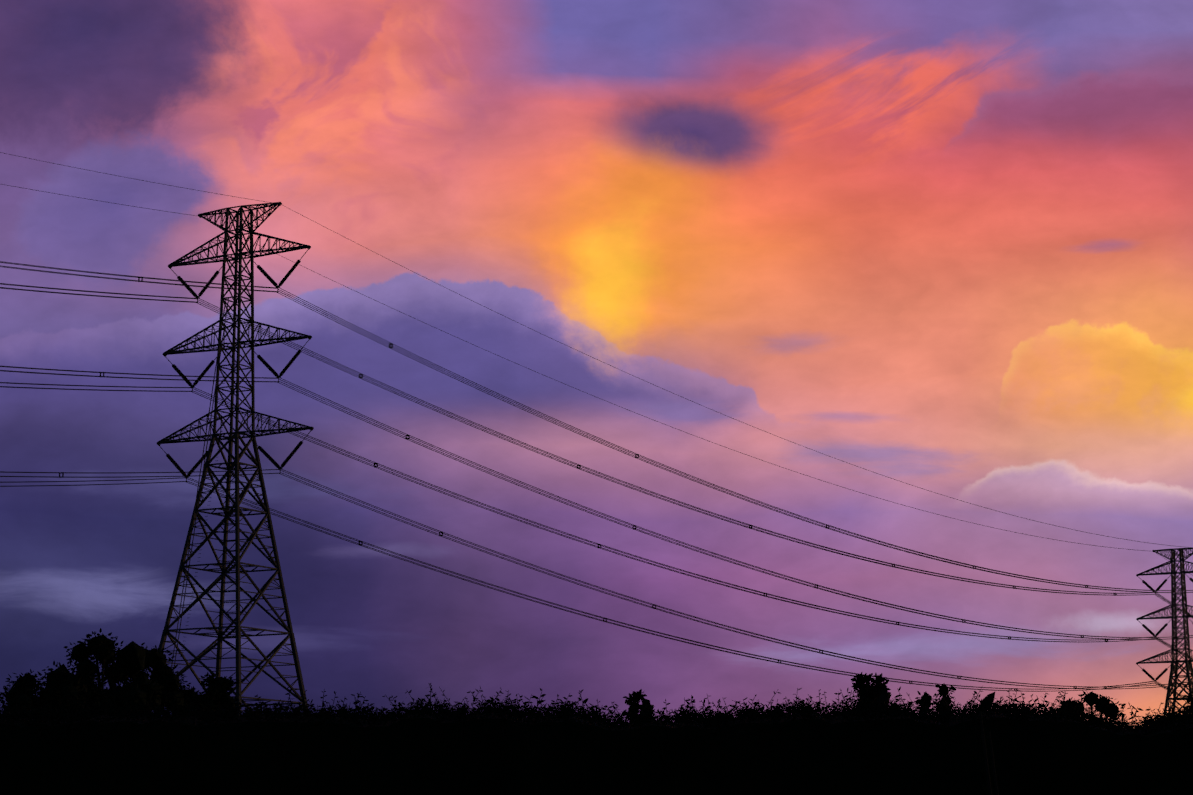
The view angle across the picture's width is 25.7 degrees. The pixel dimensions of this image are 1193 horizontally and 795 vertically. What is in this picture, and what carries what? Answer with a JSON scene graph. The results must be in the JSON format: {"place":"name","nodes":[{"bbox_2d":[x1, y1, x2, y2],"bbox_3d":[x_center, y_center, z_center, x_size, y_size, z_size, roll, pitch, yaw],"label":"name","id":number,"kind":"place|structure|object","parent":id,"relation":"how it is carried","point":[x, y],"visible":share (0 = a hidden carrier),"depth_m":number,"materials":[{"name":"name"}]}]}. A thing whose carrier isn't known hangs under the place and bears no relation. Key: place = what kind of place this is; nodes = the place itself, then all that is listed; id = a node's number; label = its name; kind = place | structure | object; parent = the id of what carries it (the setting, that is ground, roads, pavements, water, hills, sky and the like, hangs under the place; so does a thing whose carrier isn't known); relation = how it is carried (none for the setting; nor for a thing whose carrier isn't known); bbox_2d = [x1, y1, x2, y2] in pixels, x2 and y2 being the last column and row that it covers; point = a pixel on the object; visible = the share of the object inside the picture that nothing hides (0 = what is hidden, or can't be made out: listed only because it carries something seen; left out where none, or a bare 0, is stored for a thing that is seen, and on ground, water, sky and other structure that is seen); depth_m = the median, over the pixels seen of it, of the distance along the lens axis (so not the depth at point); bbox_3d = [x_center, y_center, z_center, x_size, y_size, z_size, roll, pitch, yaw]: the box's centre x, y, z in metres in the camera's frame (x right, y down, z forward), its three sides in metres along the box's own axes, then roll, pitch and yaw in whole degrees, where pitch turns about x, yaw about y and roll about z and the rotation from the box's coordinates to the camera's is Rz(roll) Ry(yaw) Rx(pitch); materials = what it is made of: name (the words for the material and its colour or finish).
{"place":"outdoors","nodes":[
{"label":"outdoors","id":0,"kind":"place"},
{"bbox_2d":[0,0,1192,724],"label":"sky","id":1,"kind":"structure","parent":0,"point":[944,247],"materials":[{"name":"multicoloured"}]},
{"bbox_2d":[969,692,1004,794],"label":"weeds","id":2,"kind":"object","parent":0,"point":[986,702],"visible":1,"depth_m":7.25,"materials":[{"name":"black plant"}]},
{"label":"ground","id":3,"kind":"structure","parent":0,"visible":0},
{"bbox_2d":[0,662,89,716],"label":"tree","id":4,"kind":"object","parent":3,"relation":"on","point":[62,682],"visible":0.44,"depth_m":119.99,"materials":[{"name":"black plant"}]},
{"bbox_2d":[78,669,107,713],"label":"tree","id":5,"kind":"object","parent":3,"relation":"on","point":[90,679],"visible":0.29,"depth_m":132.35,"materials":[{"name":"black plant"}]},
{"bbox_2d":[38,628,175,715],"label":"tree","id":6,"kind":"object","parent":3,"relation":"on","point":[129,658],"visible":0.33,"depth_m":139.53,"materials":[{"name":"black plant"}]},
{"bbox_2d":[100,645,191,711],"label":"tree","id":7,"kind":"object","parent":3,"relation":"on","point":[162,670],"visible":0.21,"depth_m":146.01,"materials":[{"name":"black plant"}]},
{"bbox_2d":[166,686,201,710],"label":"tree","id":8,"kind":"object","parent":3,"relation":"on","point":[192,691],"visible":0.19,"depth_m":149.46,"materials":[{"name":"black plant"}]},
{"bbox_2d":[183,672,240,718],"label":"tree","id":9,"kind":"object","parent":3,"relation":"on","point":[222,685],"visible":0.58,"depth_m":148.87,"materials":[{"name":"black plant"}]},
{"bbox_2d":[153,202,313,715],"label":"transmission tower","id":10,"kind":"structure","parent":3,"relation":"on","point":[236,509],"depth_m":312.49,"materials":[{"name":"metal"}]},
{"bbox_2d":[159,249,310,481],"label":"insulators","id":11,"kind":"object","parent":10,"relation":"attached to","point":[263,361],"visible":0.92,"depth_m":314.07,"materials":[{"name":"black glass"}]},
{"bbox_2d":[0,152,1192,696],"bbox_3d":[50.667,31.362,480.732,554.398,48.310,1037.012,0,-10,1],"label":"power lines","id":12,"kind":"object","parent":10,"relation":"attached to","point":[1074,688],"visible":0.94,"depth_m":384.49,"materials":[{"name":"metal"}]},
{"bbox_2d":[0,683,1192,794],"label":"scrub belt","id":13,"kind":"object","parent":3,"relation":"on","point":[501,748],"visible":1,"depth_m":32.57,"materials":[{"name":"black plant"}]},
{"bbox_2d":[623,689,653,720],"bbox_3d":[0.550,6.220,36.272,0.428,4.340,0.447,3,-11,-16],"label":"young tree","id":14,"kind":"object","parent":3,"relation":"on","point":[633,701],"visible":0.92,"depth_m":36.55,"materials":[{"name":"black plant"}]},
{"bbox_2d":[851,672,890,708],"bbox_3d":[3.838,6.092,36.257,0.578,4.588,0.524,0,-10,1],"label":"young tree","id":15,"kind":"object","parent":3,"relation":"on","point":[868,687],"visible":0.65,"depth_m":36.52,"materials":[{"name":"black plant"}]},
{"bbox_2d":[913,684,955,717],"bbox_3d":[5.588,7.167,43.100,0.835,4.921,0.927,0,-10,1],"label":"tree","id":16,"kind":"object","parent":3,"relation":"on","point":[945,699],"visible":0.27,"depth_m":43.43,"materials":[{"name":"black plant"}]},
{"bbox_2d":[1051,690,1125,719],"bbox_3d":[9.651,8.368,50.882,1.517,5.345,1.183,-6,-12,29],"label":"bush","id":17,"kind":"object","parent":3,"relation":"on","point":[1103,705],"visible":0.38,"depth_m":51.16,"materials":[{"name":"black plant"}]},
{"bbox_2d":[1136,548,1192,715],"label":"transmission tower","id":18,"kind":"structure","parent":3,"relation":"on","point":[1174,616],"depth_m":648.91,"materials":[{"name":"metal"}]},
{"bbox_2d":[1137,573,1192,680],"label":"insulators","id":19,"kind":"object","parent":18,"relation":"attached to","point":[1156,634],"visible":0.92,"depth_m":650.90,"materials":[{"name":"black glass"}]},
{"bbox_2d":[1183,686,1192,709],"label":"tree","id":20,"kind":"object","parent":3,"relation":"on","point":[1190,698],"visible":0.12,"depth_m":59.07,"materials":[{"name":"black plant"}]}
]}

